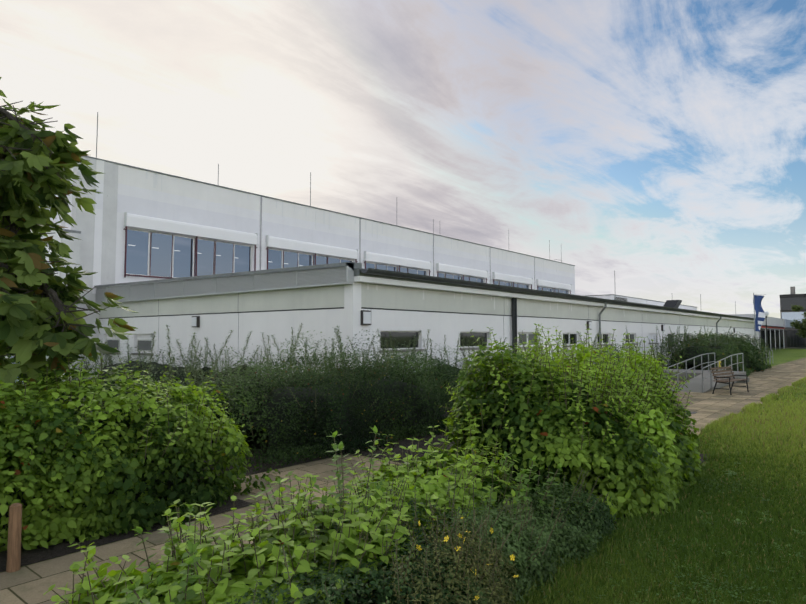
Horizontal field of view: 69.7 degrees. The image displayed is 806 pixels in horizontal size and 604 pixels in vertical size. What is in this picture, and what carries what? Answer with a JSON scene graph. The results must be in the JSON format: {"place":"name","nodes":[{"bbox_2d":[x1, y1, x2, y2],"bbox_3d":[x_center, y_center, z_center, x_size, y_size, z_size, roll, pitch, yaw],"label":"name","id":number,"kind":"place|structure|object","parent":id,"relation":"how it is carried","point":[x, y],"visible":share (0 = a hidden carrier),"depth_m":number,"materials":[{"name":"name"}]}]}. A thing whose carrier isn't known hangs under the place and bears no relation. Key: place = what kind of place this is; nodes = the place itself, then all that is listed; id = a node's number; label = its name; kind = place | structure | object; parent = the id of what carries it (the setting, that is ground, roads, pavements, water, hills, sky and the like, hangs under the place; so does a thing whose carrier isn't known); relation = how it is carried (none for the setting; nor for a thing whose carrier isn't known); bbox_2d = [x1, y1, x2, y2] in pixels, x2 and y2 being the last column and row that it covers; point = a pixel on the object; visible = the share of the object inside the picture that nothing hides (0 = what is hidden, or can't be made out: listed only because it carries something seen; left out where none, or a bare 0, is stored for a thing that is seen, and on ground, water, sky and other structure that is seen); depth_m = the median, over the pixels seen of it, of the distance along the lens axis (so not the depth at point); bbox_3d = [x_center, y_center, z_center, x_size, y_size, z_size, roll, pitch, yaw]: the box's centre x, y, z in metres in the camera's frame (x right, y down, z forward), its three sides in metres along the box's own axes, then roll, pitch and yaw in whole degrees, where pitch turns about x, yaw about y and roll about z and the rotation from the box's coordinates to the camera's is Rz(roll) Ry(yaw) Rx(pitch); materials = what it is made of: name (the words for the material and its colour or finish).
{"place":"outdoors","nodes":[
{"label":"outdoors","id":0,"kind":"place"},
{"bbox_2d":[5,227,80,382],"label":"annex walls","id":1,"kind":"structure","parent":0,"point":[74,246],"depth_m":25.52,"materials":[{"name":"paint"}]},
{"bbox_2d":[0,77,138,406],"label":"chestnut tree","id":2,"kind":"object","parent":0,"point":[30,337],"depth_m":6.74,"materials":[{"name":"green plant"}]},
{"bbox_2d":[65,334,322,392],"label":"wall plants","id":3,"kind":"object","parent":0,"point":[157,371],"depth_m":19.79,"materials":[{"name":"green plant"}]},
{"bbox_2d":[104,329,438,446],"bbox_3d":[-2.311,1.682,12.627,2.540,2.265,9.329,-3,-4,40],"label":"plants wall growth","id":4,"kind":"object","parent":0,"point":[275,369],"depth_m":11.55,"materials":[{"name":"green plant"}]},
{"bbox_2d":[0,357,805,603],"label":"paving path","id":5,"kind":"structure","parent":0,"point":[31,584],"depth_m":7.31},
{"bbox_2d":[6,503,21,571],"bbox_3d":[-3.415,2.067,5.093,0.104,0.575,0.099,-3,-4,40],"label":"wooden post","id":6,"kind":"object","parent":5,"relation":"on","point":[13,564],"visible":1,"depth_m":5.06,"materials":[{"name":"brown wood"}]},
{"bbox_2d":[661,353,748,392],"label":"ramp railings","id":7,"kind":"object","parent":5,"relation":"on","point":[701,381],"visible":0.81,"depth_m":24.36,"materials":[{"name":"metal"}]},
{"bbox_2d":[710,366,748,394],"bbox_3d":[11.733,2.808,20.765,1.800,0.922,0.643,3,-4,-40],"label":"park bench","id":8,"kind":"object","parent":5,"relation":"on","point":[730,379],"visible":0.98,"depth_m":20.80,"materials":[{"name":"wood"}]},
{"bbox_2d":[0,348,805,592],"bbox_3d":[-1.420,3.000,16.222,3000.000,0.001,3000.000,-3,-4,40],"label":"lawn ground","id":9,"kind":"structure","parent":0,"point":[782,356],"depth_m":39.88,"materials":[{"name":"green plant"}]},
{"bbox_2d":[3,353,93,389],"bbox_3d":[-6.314,1.511,7.860,2.305,2.051,5.239,-3,-4,40],"label":"shrub","id":10,"kind":"object","parent":9,"relation":"on","point":[9,356],"depth_m":8.73,"materials":[{"name":"green plant"}]},
{"bbox_2d":[0,348,282,551],"bbox_3d":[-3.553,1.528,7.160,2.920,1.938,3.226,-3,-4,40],"label":"bright hedge","id":11,"kind":"object","parent":9,"relation":"on","point":[203,494],"depth_m":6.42,"materials":[{"name":"green plant"}]},
{"bbox_2d":[43,470,422,603],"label":"dogwood shrub","id":12,"kind":"object","parent":9,"relation":"on","point":[267,554],"depth_m":3.88,"materials":[{"name":"green plant"}]},
{"bbox_2d":[39,156,574,380],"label":"tall building walls","id":13,"kind":"structure","parent":9,"relation":"on","point":[142,204],"depth_m":32.69,"materials":[{"name":"white paint"}]},
{"bbox_2d":[96,112,561,261],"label":"lightning rods","id":14,"kind":"object","parent":13,"relation":"on","point":[310,185],"visible":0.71,"depth_m":37.40,"materials":[{"name":"metal"}]},
{"bbox_2d":[123,226,570,293],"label":"windows","id":15,"kind":"structure","parent":13,"relation":"attached to","point":[195,262],"depth_m":30.94,"materials":[{"name":"grey"}]},
{"bbox_2d":[0,367,709,584],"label":"soil beds","id":16,"kind":"object","parent":9,"relation":"on","point":[33,556],"visible":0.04,"depth_m":8.32,"materials":[{"name":"brown soil"}]},
{"bbox_2d":[79,502,229,603],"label":"shrub shoots","id":17,"kind":"object","parent":16,"relation":"on","point":[182,583],"depth_m":3.52,"materials":[{"name":"green plant"}]},
{"bbox_2d":[236,471,392,562],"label":"shrub shoots","id":18,"kind":"object","parent":16,"relation":"on","point":[323,500],"depth_m":4.87,"materials":[{"name":"green plant"}]},
{"bbox_2d":[163,341,466,471],"bbox_3d":[-1.016,1.784,11.921,2.930,1.931,7.998,-3,-4,40],"label":"hedge","id":19,"kind":"object","parent":16,"relation":"on","point":[267,382],"depth_m":10.66,"materials":[{"name":"green plant"}]},
{"bbox_2d":[326,426,381,531],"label":"shrub shoots","id":20,"kind":"object","parent":16,"relation":"on","point":[340,445],"depth_m":4.47,"materials":[{"name":"green plant"}]},
{"bbox_2d":[214,466,617,603],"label":"low shrub","id":21,"kind":"object","parent":16,"relation":"on","point":[574,534],"depth_m":4.52,"materials":[{"name":"green plant"}]},
{"bbox_2d":[340,499,520,603],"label":"potentilla shrub","id":22,"kind":"object","parent":16,"relation":"on","point":[504,598],"depth_m":4.00,"materials":[{"name":"green plant"}]},
{"bbox_2d":[371,517,518,599],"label":"yellow flowers","id":23,"kind":"object","parent":22,"relation":"on","point":[446,540],"visible":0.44,"depth_m":4.13,"materials":[{"name":"yellow plant"}]},
{"bbox_2d":[470,443,562,522],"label":"shrub shoots","id":24,"kind":"object","parent":16,"relation":"on","point":[523,488],"depth_m":5.75,"materials":[{"name":"green plant"}]},
{"bbox_2d":[566,340,659,368],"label":"hedge","id":25,"kind":"object","parent":16,"relation":"on","point":[618,348],"depth_m":19.79,"materials":[{"name":"green plant"}]},
{"bbox_2d":[758,350,772,364],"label":"barrier rail","id":26,"kind":"object","parent":16,"relation":"on","point":[769,357],"visible":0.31,"depth_m":41.73,"materials":[{"name":"grey metal"}]},
{"bbox_2d":[289,421,531,547],"bbox_3d":[0.092,1.891,5.660,1.920,1.230,3.109,-3,-4,40],"label":"dogwood shrub","id":27,"kind":"object","parent":9,"relation":"on","point":[429,485],"depth_m":5.37,"materials":[{"name":"green plant"}]},
{"bbox_2d":[94,262,758,375],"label":"building walls","id":28,"kind":"structure","parent":9,"relation":"on","point":[278,304],"depth_m":20.56,"materials":[{"name":"grey paint"}]},
{"bbox_2d":[191,310,735,332],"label":"wall lamps","id":29,"kind":"object","parent":28,"relation":"attached to","point":[365,317],"depth_m":21.38,"materials":[{"name":"grey metal"}]},
{"bbox_2d":[512,298,720,361],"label":"downpipes","id":30,"kind":"object","parent":28,"relation":"attached to","point":[514,317],"visible":0.58,"depth_m":23.24,"materials":[{"name":"metal"}]},
{"bbox_2d":[664,300,681,307],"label":"skylight","id":31,"kind":"object","parent":28,"relation":"on","point":[673,303],"visible":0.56,"depth_m":51.15,"materials":[{"name":"glass"}]},
{"bbox_2d":[434,324,697,521],"bbox_3d":[2.464,1.469,8.670,3.590,2.330,4.476,-3,-4,40],"label":"bush","id":32,"kind":"object","parent":9,"relation":"on","point":[601,461],"depth_m":7.08,"materials":[{"name":"green plant"}]},
{"bbox_2d":[577,361,700,476],"bbox_3d":[3.356,1.787,9.222,2.499,1.690,2.533,-3,-4,40],"label":"bush","id":33,"kind":"object","parent":9,"relation":"on","point":[695,439],"depth_m":8.86,"materials":[{"name":"green plant"}]},
{"bbox_2d":[597,372,701,492],"bbox_3d":[3.170,1.760,8.175,1.625,1.602,2.546,-3,-4,40],"label":"bush","id":34,"kind":"object","parent":9,"relation":"on","point":[677,475],"depth_m":7.47,"materials":[{"name":"green plant"}]},
{"bbox_2d":[514,422,805,603],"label":"lawn weed rosettes","id":35,"kind":"object","parent":9,"relation":"on","point":[737,520],"visible":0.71,"depth_m":4.86,"materials":[{"name":"green plant"}]},
{"bbox_2d":[652,331,771,375],"bbox_3d":[18.312,2.886,34.238,5.097,2.404,12.107,-3,-4,40],"label":"hedge","id":36,"kind":"object","parent":9,"relation":"on","point":[737,344],"depth_m":32.20,"materials":[{"name":"green plant"}]},
{"bbox_2d":[753,293,757,346],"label":"flag pole","id":37,"kind":"object","parent":9,"relation":"on","point":[754,317],"visible":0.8,"depth_m":47.92,"materials":[{"name":"white metal"}]},
{"bbox_2d":[753,295,764,332],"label":"flag banner","id":38,"kind":"object","parent":37,"relation":"attached to","point":[760,316],"visible":0.96,"depth_m":48.06,"materials":[{"name":"blue fabric"}]},
{"bbox_2d":[764,311,768,356],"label":"lamp post","id":39,"kind":"object","parent":9,"relation":"on","point":[766,313],"visible":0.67,"depth_m":53.98,"materials":[{"name":"grey metal"}]},
{"bbox_2d":[790,305,805,337],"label":"tree","id":40,"kind":"object","parent":9,"relation":"on","point":[799,326],"depth_m":64.48,"materials":[{"name":"green plant"}]},
{"bbox_2d":[0,0,805,317],"label":"sky","id":41,"kind":"structure","parent":0,"point":[660,145],"materials":[{"name":"white"}]},
{"bbox_2d":[75,323,731,445],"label":"wall weeds","id":42,"kind":"object","parent":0,"point":[593,345],"depth_m":14.30,"materials":[{"name":"green plant"}]},
{"bbox_2d":[355,340,565,407],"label":"wall plants","id":43,"kind":"object","parent":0,"point":[442,361],"depth_m":16.95,"materials":[{"name":"green plant"}]},
{"bbox_2d":[440,327,611,508],"bbox_3d":[1.614,1.452,7.969,2.508,2.211,2.220,-3,-4,40],"label":"bush","id":44,"kind":"object","parent":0,"point":[512,402],"depth_m":7.49,"materials":[{"name":"green plant"}]},
{"bbox_2d":[585,294,696,310],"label":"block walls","id":45,"kind":"structure","parent":0,"point":[633,299],"depth_m":77.39,"materials":[{"name":"concrete"}]},
{"bbox_2d":[506,377,805,603],"bbox_3d":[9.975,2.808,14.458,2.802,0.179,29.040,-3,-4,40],"label":"lawn grass","id":46,"kind":"structure","parent":0,"point":[783,445],"depth_m":5.82,"materials":[{"name":"green plant"}]},
{"bbox_2d":[726,314,786,350],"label":"grey hall walls","id":47,"kind":"structure","parent":0,"point":[775,333],"depth_m":82.52,"materials":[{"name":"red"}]},
{"bbox_2d":[780,287,805,348],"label":"glass building walls","id":48,"kind":"structure","parent":0,"point":[793,339],"depth_m":92.34,"materials":[{"name":"grey"}]}
]}

